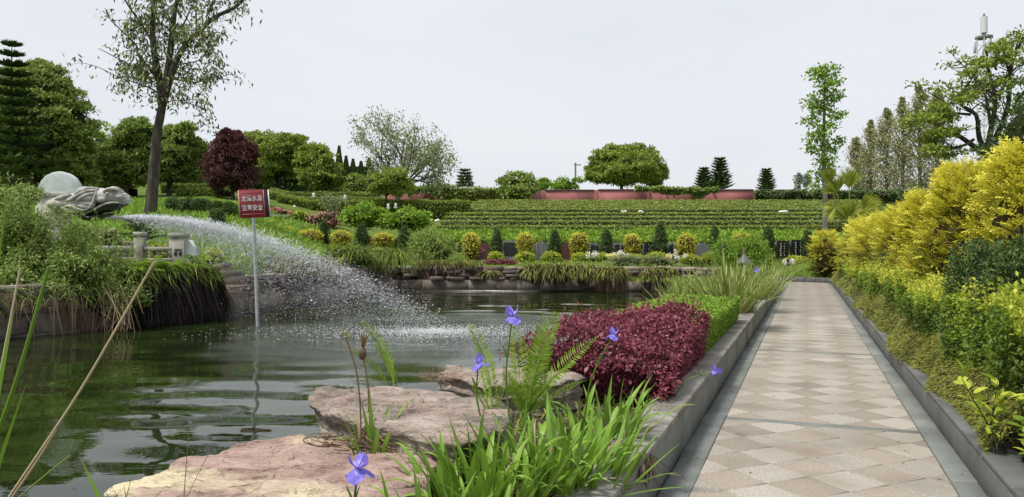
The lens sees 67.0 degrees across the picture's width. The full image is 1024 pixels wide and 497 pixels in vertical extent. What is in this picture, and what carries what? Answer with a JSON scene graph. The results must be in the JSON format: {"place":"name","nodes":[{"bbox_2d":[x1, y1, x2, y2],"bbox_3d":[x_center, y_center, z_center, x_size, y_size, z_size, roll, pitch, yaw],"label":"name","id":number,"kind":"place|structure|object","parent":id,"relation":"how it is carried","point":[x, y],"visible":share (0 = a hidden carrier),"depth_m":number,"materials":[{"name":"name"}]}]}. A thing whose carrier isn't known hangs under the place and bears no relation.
{"place":"outdoors","nodes":[
{"label":"outdoors","id":0,"kind":"place"},
{"bbox_2d":[0,266,50,431],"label":"reed","id":1,"kind":"object","parent":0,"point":[17,375],"visible":1,"depth_m":2.50,"materials":[{"name":"green plant"}]},
{"bbox_2d":[0,291,663,496],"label":"pond water","id":2,"kind":"structure","parent":0,"point":[146,397],"depth_m":10.50,"materials":[{"name":"green liquid"}]},
{"bbox_2d":[238,189,270,326],"bbox_3d":[-5.598,0.605,16.799,0.703,3.793,0.167,0,0,-29],"label":"warning sign","id":3,"kind":"object","parent":2,"relation":"in","point":[253,204],"visible":0.99,"depth_m":16.77,"materials":[{"name":"metal"}]},
{"bbox_2d":[103,213,462,323],"bbox_3d":[-5.681,0.390,19.024,10.045,2.648,2.804,0,0,19],"label":"water jet","id":4,"kind":"object","parent":2,"relation":"on","point":[197,225],"visible":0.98,"depth_m":18.77,"materials":[{"name":"white liquid"}]},
{"bbox_2d":[181,313,569,349],"bbox_3d":[-0.894,1.627,15.450,10.785,0.138,7.687,0,0,28],"label":"froth","id":5,"kind":"object","parent":2,"relation":"on","point":[432,331],"visible":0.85,"depth_m":15.53,"materials":[{"name":"white liquid"}]},
{"bbox_2d":[0,184,888,285],"bbox_3d":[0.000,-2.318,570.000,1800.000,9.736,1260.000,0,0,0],"label":"ground","id":6,"kind":"structure","parent":0,"point":[273,203],"depth_m":35.15,"materials":[{"name":"green plant"}]},
{"bbox_2d":[0,38,66,189],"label":"norfolk pine","id":7,"kind":"object","parent":6,"relation":"on","point":[10,103],"visible":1,"depth_m":39.28,"materials":[{"name":"green plant"}]},
{"bbox_2d":[0,57,105,188],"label":"broad tree","id":8,"kind":"object","parent":6,"relation":"on","point":[69,127],"visible":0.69,"depth_m":43.14,"materials":[{"name":"green plant"}]},
{"bbox_2d":[0,171,155,332],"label":"vine bush","id":9,"kind":"object","parent":6,"relation":"on","point":[71,257],"visible":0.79,"depth_m":15.81,"materials":[{"name":"green plant"}]},
{"bbox_2d":[8,261,154,496],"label":"reed","id":10,"kind":"object","parent":6,"relation":"on","point":[72,402],"visible":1,"depth_m":2.60,"materials":[{"name":"plant"}]},
{"bbox_2d":[35,171,130,245],"bbox_3d":[-11.140,-0.467,20.015,2.624,3.092,0.889,0,0,0],"label":"dragon statue","id":11,"kind":"object","parent":6,"relation":"on","point":[68,187],"visible":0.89,"depth_m":19.81,"materials":[{"name":"stone"}]},
{"bbox_2d":[94,115,165,194],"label":"leafy tree","id":12,"kind":"object","parent":6,"relation":"on","point":[124,157],"visible":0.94,"depth_m":46.35,"materials":[{"name":"green plant"}]},
{"bbox_2d":[63,0,262,213],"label":"tall tree","id":13,"kind":"object","parent":6,"relation":"on","point":[163,82],"visible":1,"depth_m":29.10,"materials":[{"name":"green plant"}]},
{"bbox_2d":[145,120,208,195],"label":"leafy tree","id":14,"kind":"object","parent":6,"relation":"on","point":[184,148],"visible":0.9,"depth_m":47.32,"materials":[{"name":"green plant"}]},
{"bbox_2d":[6,166,377,191],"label":"woodland","id":15,"kind":"object","parent":6,"relation":"on","point":[289,184],"visible":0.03,"depth_m":82.77,"materials":[{"name":"green plant"}]},
{"bbox_2d":[0,266,399,339],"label":"pond wall","id":16,"kind":"structure","parent":6,"relation":"on","point":[268,298],"depth_m":20.89,"materials":[{"name":"stone"}]},
{"bbox_2d":[0,281,127,338],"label":"dry creeper","id":17,"kind":"object","parent":16,"relation":"hanging from","point":[70,312],"visible":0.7,"depth_m":15.18,"materials":[{"name":"green plant"}]},
{"bbox_2d":[84,279,134,320],"bbox_3d":[-8.043,1.103,17.269,0.726,1.174,3.261,0,0,29],"label":"root mound","id":18,"kind":"object","parent":16,"relation":"on","point":[104,308],"visible":0.06,"depth_m":16.18,"materials":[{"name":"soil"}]},
{"bbox_2d":[110,254,216,276],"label":"fern","id":19,"kind":"object","parent":18,"relation":"on","point":[148,263],"visible":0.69,"depth_m":17.20,"materials":[{"name":"green plant"}]},
{"bbox_2d":[94,232,202,265],"bbox_3d":[-8.684,0.212,18.690,2.642,1.219,0.500,0,0,0],"label":"stone balustrade","id":20,"kind":"object","parent":16,"relation":"on","point":[180,244],"visible":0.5,"depth_m":18.51,"materials":[{"name":"grey stone"}]},
{"bbox_2d":[112,259,237,328],"bbox_3d":[-7.647,1.017,17.598,1.416,1.552,3.381,0,0,29],"label":"root curtain","id":21,"kind":"object","parent":16,"relation":"hanging from","point":[193,295],"visible":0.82,"depth_m":17.29,"materials":[{"name":"green plant"}]},
{"bbox_2d":[210,263,252,306],"bbox_3d":[-7.060,0.939,19.203,1.088,1.153,0.650,0,0,0],"label":"stone pile","id":22,"kind":"object","parent":16,"relation":"on","point":[234,290],"visible":0.57,"depth_m":18.96,"materials":[{"name":"grey stone"}]},
{"bbox_2d":[266,254,348,289],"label":"hanging fern","id":23,"kind":"object","parent":16,"relation":"attached to","point":[334,263],"visible":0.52,"depth_m":22.51,"materials":[{"name":"green plant"}]},
{"bbox_2d":[340,242,424,277],"bbox_3d":[-4.949,0.498,28.538,3.848,1.514,2.714,0,0,0],"label":"sedge clump","id":24,"kind":"object","parent":16,"relation":"on","point":[397,257],"visible":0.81,"depth_m":27.98,"materials":[{"name":"green plant"}]},
{"bbox_2d":[196,126,264,199],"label":"maroon tree","id":25,"kind":"object","parent":6,"relation":"on","point":[229,157],"visible":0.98,"depth_m":45.52,"materials":[{"name":"red plant"}]},
{"bbox_2d":[29,196,442,264],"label":"lawn grass","id":26,"kind":"structure","parent":6,"relation":"on","point":[135,206],"depth_m":28.00,"materials":[{"name":"green plant"}]},
{"bbox_2d":[243,129,309,188],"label":"round tree","id":27,"kind":"object","parent":6,"relation":"on","point":[277,150],"visible":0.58,"depth_m":62.61,"materials":[{"name":"green plant"}]},
{"bbox_2d":[290,141,344,191],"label":"round tree","id":28,"kind":"object","parent":6,"relation":"on","point":[317,169],"visible":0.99,"depth_m":59.03,"materials":[{"name":"green plant"}]},
{"bbox_2d":[319,241,384,262],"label":"sedge clump","id":29,"kind":"object","parent":6,"relation":"on","point":[352,252],"visible":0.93,"depth_m":27.15,"materials":[{"name":"green plant"}]},
{"bbox_2d":[334,172,376,191],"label":"leafy tree","id":30,"kind":"object","parent":6,"relation":"on","point":[359,182],"visible":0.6,"depth_m":59.24,"materials":[{"name":"green plant"}]},
{"bbox_2d":[336,199,389,230],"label":"billowing shrub","id":31,"kind":"object","parent":6,"relation":"on","point":[353,216],"visible":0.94,"depth_m":36.49,"materials":[{"name":"green plant"}]},
{"bbox_2d":[276,193,470,219],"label":"clipped hedge","id":32,"kind":"object","parent":6,"relation":"on","point":[439,209],"visible":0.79,"depth_m":52.05,"materials":[{"name":"green plant"}]},
{"bbox_2d":[364,165,415,208],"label":"leafy tree","id":33,"kind":"object","parent":6,"relation":"on","point":[395,182],"visible":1,"depth_m":51.55,"materials":[{"name":"green plant"}]},
{"bbox_2d":[377,204,434,232],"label":"billowing shrub","id":34,"kind":"object","parent":6,"relation":"on","point":[412,220],"visible":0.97,"depth_m":36.02,"materials":[{"name":"green plant"}]},
{"bbox_2d":[347,105,465,199],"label":"bare grey tree","id":35,"kind":"object","parent":6,"relation":"on","point":[420,164],"visible":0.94,"depth_m":60.88,"materials":[{"name":"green plant"}]},
{"bbox_2d":[400,226,470,262],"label":"feathery shrub","id":36,"kind":"object","parent":6,"relation":"on","point":[426,246],"visible":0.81,"depth_m":32.96,"materials":[{"name":"green plant"}]},
{"bbox_2d":[494,170,540,200],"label":"round bush","id":37,"kind":"object","parent":6,"relation":"on","point":[514,187],"visible":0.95,"depth_m":67.75,"materials":[{"name":"green plant"}]},
{"bbox_2d":[399,266,729,291],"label":"pond wall","id":38,"kind":"structure","parent":6,"relation":"on","point":[509,279],"depth_m":30.59,"materials":[{"name":"stone"}]},
{"bbox_2d":[409,258,482,278],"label":"creeper","id":39,"kind":"object","parent":38,"relation":"attached to","point":[429,265],"visible":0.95,"depth_m":29.83,"materials":[{"name":"green plant"}]},
{"bbox_2d":[516,262,599,289],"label":"hanging fern","id":40,"kind":"object","parent":38,"relation":"attached to","point":[562,272],"visible":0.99,"depth_m":29.65,"materials":[{"name":"green plant"}]},
{"bbox_2d":[590,266,634,292],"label":"hanging fern","id":41,"kind":"object","parent":38,"relation":"attached to","point":[616,275],"visible":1,"depth_m":29.54,"materials":[{"name":"green plant"}]},
{"bbox_2d":[634,265,678,292],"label":"hanging fern","id":42,"kind":"object","parent":38,"relation":"attached to","point":[649,273],"visible":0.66,"depth_m":29.43,"materials":[{"name":"green plant"}]},
{"bbox_2d":[582,141,670,188],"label":"umbrella tree","id":43,"kind":"object","parent":6,"relation":"on","point":[621,166],"visible":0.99,"depth_m":88.70,"materials":[{"name":"green plant"}]},
{"bbox_2d":[427,226,831,254],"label":"broad hedge","id":44,"kind":"object","parent":6,"relation":"on","point":[594,235],"visible":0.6,"depth_m":40.21,"materials":[{"name":"green plant"}]},
{"bbox_2d":[512,274,766,496],"bbox_3d":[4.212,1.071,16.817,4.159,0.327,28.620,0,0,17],"label":"grass","id":45,"kind":"structure","parent":6,"relation":"on","point":[683,290],"depth_m":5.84,"materials":[{"name":"green plant"}]},
{"bbox_2d":[0,179,25,465],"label":"grass","id":46,"kind":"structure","parent":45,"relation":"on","point":[3,449],"depth_m":2.30,"materials":[{"name":"green plant"}]},
{"bbox_2d":[104,434,436,496],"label":"rock","id":47,"kind":"object","parent":45,"relation":"on","point":[292,466],"visible":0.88,"depth_m":3.52,"materials":[{"name":"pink stone"}]},
{"bbox_2d":[303,428,405,450],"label":"dry roots","id":48,"kind":"object","parent":47,"relation":"on","point":[326,444],"visible":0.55,"depth_m":3.94,"materials":[{"name":"brown plant"}]},
{"bbox_2d":[335,389,414,454],"bbox_3d":[-0.706,0.913,3.992,0.386,0.362,0.460,0,0,0],"label":"iris clump","id":49,"kind":"object","parent":47,"relation":"on","point":[370,431],"visible":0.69,"depth_m":3.96,"materials":[{"name":"green plant"}]},
{"bbox_2d":[345,451,374,496],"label":"iris plant","id":50,"kind":"object","parent":45,"relation":"on","point":[356,475],"visible":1,"depth_m":2.54,"materials":[{"name":"purple plant"}]},
{"bbox_2d":[350,320,397,386],"bbox_3d":[-0.939,0.718,5.320,0.349,0.464,0.131,0,0,13],"label":"fern","id":51,"kind":"object","parent":45,"relation":"on","point":[391,371],"visible":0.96,"depth_m":5.30,"materials":[{"name":"green plant"}]},
{"bbox_2d":[308,385,514,486],"bbox_3d":[-0.558,1.134,4.526,1.614,0.533,0.957,0,0,45],"label":"rock","id":52,"kind":"object","parent":45,"relation":"on","point":[425,413],"visible":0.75,"depth_m":4.24,"materials":[{"name":"brown stone"}]},
{"bbox_2d":[468,324,509,408],"bbox_3d":[-0.130,0.701,4.383,0.254,0.544,0.209,0,0,0],"label":"fern","id":53,"kind":"object","parent":52,"relation":"on","point":[488,379],"visible":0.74,"depth_m":4.40,"materials":[{"name":"green plant"}]},
{"bbox_2d":[369,461,512,496],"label":"iris clump","id":54,"kind":"object","parent":45,"relation":"on","point":[418,489],"visible":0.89,"depth_m":3.13,"materials":[{"name":"green plant"}]},
{"bbox_2d":[383,409,586,496],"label":"iris clump","id":55,"kind":"object","parent":45,"relation":"on","point":[481,486],"visible":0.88,"depth_m":3.36,"materials":[{"name":"green plant"}]},
{"bbox_2d":[437,365,586,416],"bbox_3d":[-0.019,1.126,5.954,1.157,0.408,1.000,0,0,0],"label":"rock","id":56,"kind":"object","parent":45,"relation":"on","point":[461,386],"visible":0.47,"depth_m":5.66,"materials":[{"name":"brown stone"}]},
{"bbox_2d":[432,391,650,496],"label":"iris clump","id":57,"kind":"object","parent":45,"relation":"on","point":[562,457],"visible":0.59,"depth_m":3.70,"materials":[{"name":"green plant"}]},
{"bbox_2d":[502,309,597,418],"bbox_3d":[0.180,0.681,4.436,0.543,0.622,0.531,0,0,-41],"label":"fern","id":58,"kind":"object","parent":45,"relation":"on","point":[532,389],"visible":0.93,"depth_m":4.50,"materials":[{"name":"green plant"}]},
{"bbox_2d":[492,397,686,496],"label":"iris clump","id":59,"kind":"object","parent":45,"relation":"on","point":[618,467],"visible":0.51,"depth_m":3.86,"materials":[{"name":"green plant"}]},
{"bbox_2d":[497,294,712,404],"bbox_3d":[1.004,0.842,7.096,1.506,0.776,2.709,0,0,22],"label":"maroon shrub","id":60,"kind":"object","parent":45,"relation":"on","point":[663,345],"visible":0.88,"depth_m":6.25,"materials":[{"name":"red plant"}]},
{"bbox_2d":[535,375,695,450],"bbox_3d":[0.597,0.986,4.689,0.941,0.419,0.857,0,0,0],"label":"iris clump","id":61,"kind":"object","parent":45,"relation":"on","point":[629,428],"visible":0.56,"depth_m":4.67,"materials":[{"name":"green plant"}]},
{"bbox_2d":[614,293,740,356],"bbox_3d":[2.289,0.957,10.336,1.196,0.546,4.510,0,0,21],"label":"green ground cover","id":62,"kind":"object","parent":45,"relation":"on","point":[723,312],"visible":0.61,"depth_m":10.55,"materials":[{"name":"green plant"}]},
{"bbox_2d":[669,246,795,313],"bbox_3d":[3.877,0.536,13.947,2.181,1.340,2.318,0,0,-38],"label":"striped grass","id":63,"kind":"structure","parent":45,"relation":"on","point":[747,303],"depth_m":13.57,"materials":[{"name":"green plant"}]},
{"bbox_2d":[435,223,846,232],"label":"hedge row","id":64,"kind":"object","parent":6,"relation":"on","point":[839,229],"visible":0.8,"depth_m":42.69,"materials":[{"name":"green plant"}]},
{"bbox_2d":[596,253,686,266],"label":"grey green plant","id":65,"kind":"object","parent":6,"relation":"on","point":[637,260],"visible":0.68,"depth_m":31.60,"materials":[{"name":"green plant"}]},
{"bbox_2d":[382,189,902,205],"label":"boundary wall","id":66,"kind":"structure","parent":6,"relation":"on","point":[627,194],"depth_m":69.90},
{"bbox_2d":[440,183,505,202],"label":"ivy","id":67,"kind":"object","parent":66,"relation":"attached to","point":[463,193],"visible":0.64,"depth_m":69.05,"materials":[{"name":"green plant"}]},
{"bbox_2d":[634,184,719,198],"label":"ivy","id":68,"kind":"object","parent":66,"relation":"attached to","point":[697,192],"visible":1,"depth_m":69.04,"materials":[{"name":"green plant"}]},
{"bbox_2d":[448,211,836,216],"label":"hedge row","id":69,"kind":"object","parent":6,"relation":"on","point":[636,213],"visible":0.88,"depth_m":49.77,"materials":[{"name":"green plant"}]},
{"bbox_2d":[440,218,855,225],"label":"hedge row","id":70,"kind":"object","parent":6,"relation":"on","point":[703,222],"visible":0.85,"depth_m":44.99,"materials":[{"name":"green plant"}]},
{"bbox_2d":[444,214,859,220],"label":"hedge row","id":71,"kind":"object","parent":6,"relation":"on","point":[659,218],"visible":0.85,"depth_m":47.36,"materials":[{"name":"green plant"}]},
{"bbox_2d":[457,207,862,213],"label":"hedge row","id":72,"kind":"object","parent":6,"relation":"on","point":[603,210],"visible":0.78,"depth_m":52.19,"materials":[{"name":"green plant"}]},
{"bbox_2d":[470,205,860,209],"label":"hedge row","id":73,"kind":"object","parent":6,"relation":"on","point":[673,207],"visible":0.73,"depth_m":54.87,"materials":[{"name":"green plant"}]},
{"bbox_2d":[469,201,861,205],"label":"hedge row","id":74,"kind":"object","parent":6,"relation":"on","point":[656,203],"visible":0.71,"depth_m":59.80,"materials":[{"name":"green plant"}]},
{"bbox_2d":[470,203,861,207],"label":"hedge row","id":75,"kind":"object","parent":6,"relation":"on","point":[688,205],"visible":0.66,"depth_m":57.36,"materials":[{"name":"green plant"}]},
{"bbox_2d":[472,200,861,203],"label":"hedge row","id":76,"kind":"object","parent":6,"relation":"on","point":[633,202],"visible":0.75,"depth_m":62.51,"materials":[{"name":"green plant"}]},
{"bbox_2d":[553,277,781,496],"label":"planter wall","id":77,"kind":"structure","parent":6,"relation":"on","point":[724,354],"depth_m":5.72,"materials":[{"name":"grey concrete"}]},
{"bbox_2d":[476,199,861,201],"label":"hedge row","id":78,"kind":"object","parent":6,"relation":"on","point":[679,200],"visible":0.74,"depth_m":65.11,"materials":[{"name":"green plant"}]},
{"bbox_2d":[709,156,736,188],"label":"norfolk pine","id":79,"kind":"object","parent":6,"relation":"on","point":[719,174],"visible":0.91,"depth_m":100.37,"materials":[{"name":"green plant"}]},
{"bbox_2d":[704,232,775,273],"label":"feathery shrub","id":80,"kind":"object","parent":6,"relation":"on","point":[756,251],"visible":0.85,"depth_m":32.44,"materials":[{"name":"green plant"}]},
{"bbox_2d":[795,61,848,231],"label":"slender tree","id":81,"kind":"object","parent":6,"relation":"on","point":[821,136],"visible":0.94,"depth_m":42.19,"materials":[{"name":"green plant"}]},
{"bbox_2d":[657,282,987,496],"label":"gutter","id":82,"kind":"object","parent":6,"relation":"on","point":[700,444],"visible":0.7,"depth_m":6.35,"materials":[{"name":"tile"}]},
{"bbox_2d":[803,228,842,276],"bbox_3d":[13.904,0.190,34.166,1.850,2.280,1.912,0,0,0],"label":"golden conifer","id":83,"kind":"object","parent":6,"relation":"on","point":[824,263],"visible":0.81,"depth_m":33.93,"materials":[{"name":"yellow plant"}]},
{"bbox_2d":[752,188,928,205],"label":"ivy","id":84,"kind":"object","parent":6,"relation":"on","point":[803,194],"visible":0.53,"depth_m":69.00,"materials":[{"name":"green plant"}]},
{"bbox_2d":[820,167,882,246],"bbox_3d":[16.837,-1.831,38.329,3.412,4.700,0.765,0,0,0],"label":"fan palm","id":85,"kind":"object","parent":6,"relation":"on","point":[850,179],"visible":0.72,"depth_m":38.34,"materials":[{"name":"green plant"}]},
{"bbox_2d":[840,136,868,190],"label":"poplar","id":86,"kind":"object","parent":6,"relation":"on","point":[854,148],"visible":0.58,"depth_m":85.77,"materials":[{"name":"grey plant"}]},
{"bbox_2d":[853,119,885,189],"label":"poplar","id":87,"kind":"object","parent":6,"relation":"on","point":[869,180],"visible":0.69,"depth_m":81.83,"materials":[{"name":"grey plant"}]},
{"bbox_2d":[865,107,900,189],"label":"poplar","id":88,"kind":"object","parent":6,"relation":"on","point":[888,120],"visible":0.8,"depth_m":77.88,"materials":[{"name":"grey plant"}]},
{"bbox_2d":[883,96,916,189],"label":"poplar","id":89,"kind":"object","parent":6,"relation":"on","point":[902,111],"visible":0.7,"depth_m":73.83,"materials":[{"name":"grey plant"}]},
{"bbox_2d":[783,277,1023,496],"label":"kerb","id":90,"kind":"structure","parent":6,"relation":"on","point":[998,472],"depth_m":5.44,"materials":[{"name":"grey concrete"}]},
{"bbox_2d":[896,85,935,189],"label":"poplar","id":91,"kind":"object","parent":6,"relation":"on","point":[916,105],"visible":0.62,"depth_m":71.86,"materials":[{"name":"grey plant"}]},
{"bbox_2d":[874,310,1022,455],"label":"planting bed","id":92,"kind":"object","parent":6,"relation":"on","point":[1014,444],"depth_m":5.16,"materials":[{"name":"soil"}]},
{"bbox_2d":[844,207,894,288],"bbox_3d":[9.733,0.120,20.008,2.029,2.419,1.908,0,0,-30],"label":"golden conifer","id":93,"kind":"object","parent":92,"relation":"on","point":[873,219],"visible":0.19,"depth_m":20.06,"materials":[{"name":"yellow plant"}]},
{"bbox_2d":[866,199,919,284],"bbox_3d":[8.444,0.126,16.575,1.738,2.408,1.809,0,0,0],"label":"golden conifer","id":94,"kind":"object","parent":92,"relation":"on","point":[880,241],"visible":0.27,"depth_m":16.63,"materials":[{"name":"yellow plant"}]},
{"bbox_2d":[879,187,959,291],"bbox_3d":[7.303,0.109,13.385,1.658,2.443,1.643,0,0,0],"label":"golden conifer","id":95,"kind":"object","parent":92,"relation":"on","point":[913,205],"visible":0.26,"depth_m":13.38,"materials":[{"name":"yellow plant"}]},
{"bbox_2d":[830,270,1023,456],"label":"juniper edging","id":96,"kind":"object","parent":92,"relation":"on","point":[938,373],"visible":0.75,"depth_m":7.51,"materials":[{"name":"green plant"}]},
{"bbox_2d":[837,257,1023,450],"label":"lime hedge","id":97,"kind":"object","parent":92,"relation":"on","point":[1005,344],"visible":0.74,"depth_m":6.58,"materials":[{"name":"yellow plant"}]},
{"bbox_2d":[889,151,1013,287],"bbox_3d":[6.121,0.024,10.413,1.696,2.612,1.680,0,0,-28],"label":"golden conifer","id":98,"kind":"object","parent":92,"relation":"on","point":[945,235],"visible":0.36,"depth_m":10.28,"materials":[{"name":"yellow plant"}]},
{"bbox_2d":[896,24,1023,160],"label":"forked tree","id":99,"kind":"object","parent":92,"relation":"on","point":[946,112],"visible":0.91,"depth_m":20.84,"materials":[{"name":"green plant"}]},
{"bbox_2d":[935,235,1012,366],"bbox_3d":[4.269,0.643,6.983,0.759,1.564,0.773,0,0,0],"label":"dark conifer","id":100,"kind":"object","parent":92,"relation":"on","point":[970,268],"visible":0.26,"depth_m":6.96,"materials":[{"name":"green plant"}]},
{"bbox_2d":[948,132,1023,286],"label":"golden conifer","id":101,"kind":"object","parent":92,"relation":"on","point":[1008,216],"visible":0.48,"depth_m":7.48,"materials":[{"name":"yellow plant"}]},
{"bbox_2d":[953,358,1023,459],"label":"lime shrub","id":102,"kind":"object","parent":92,"relation":"on","point":[999,397],"visible":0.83,"depth_m":4.76,"materials":[{"name":"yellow plant"}]},
{"bbox_2d":[964,229,1023,374],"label":"dark conifer","id":103,"kind":"object","parent":92,"relation":"on","point":[1010,264],"visible":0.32,"depth_m":6.07,"materials":[{"name":"green plant"}]},
{"bbox_2d":[974,62,1023,205],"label":"dark conifer","id":104,"kind":"object","parent":92,"relation":"on","point":[1015,127],"visible":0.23,"depth_m":11.54,"materials":[{"name":"green plant"}]},
{"bbox_2d":[973,14,992,162],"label":"phone mast","id":105,"kind":"object","parent":6,"relation":"on","point":[984,36],"visible":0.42,"depth_m":129.70,"materials":[{"name":"grey metal"}]},
{"bbox_2d":[0,0,1023,190],"label":"sky","id":106,"kind":"structure","parent":0,"point":[536,86],"materials":[{"name":"white"}]},
{"bbox_2d":[689,282,958,496],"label":"path","id":107,"kind":"structure","parent":0,"point":[786,423],"depth_m":6.33,"materials":[{"name":"tile"}]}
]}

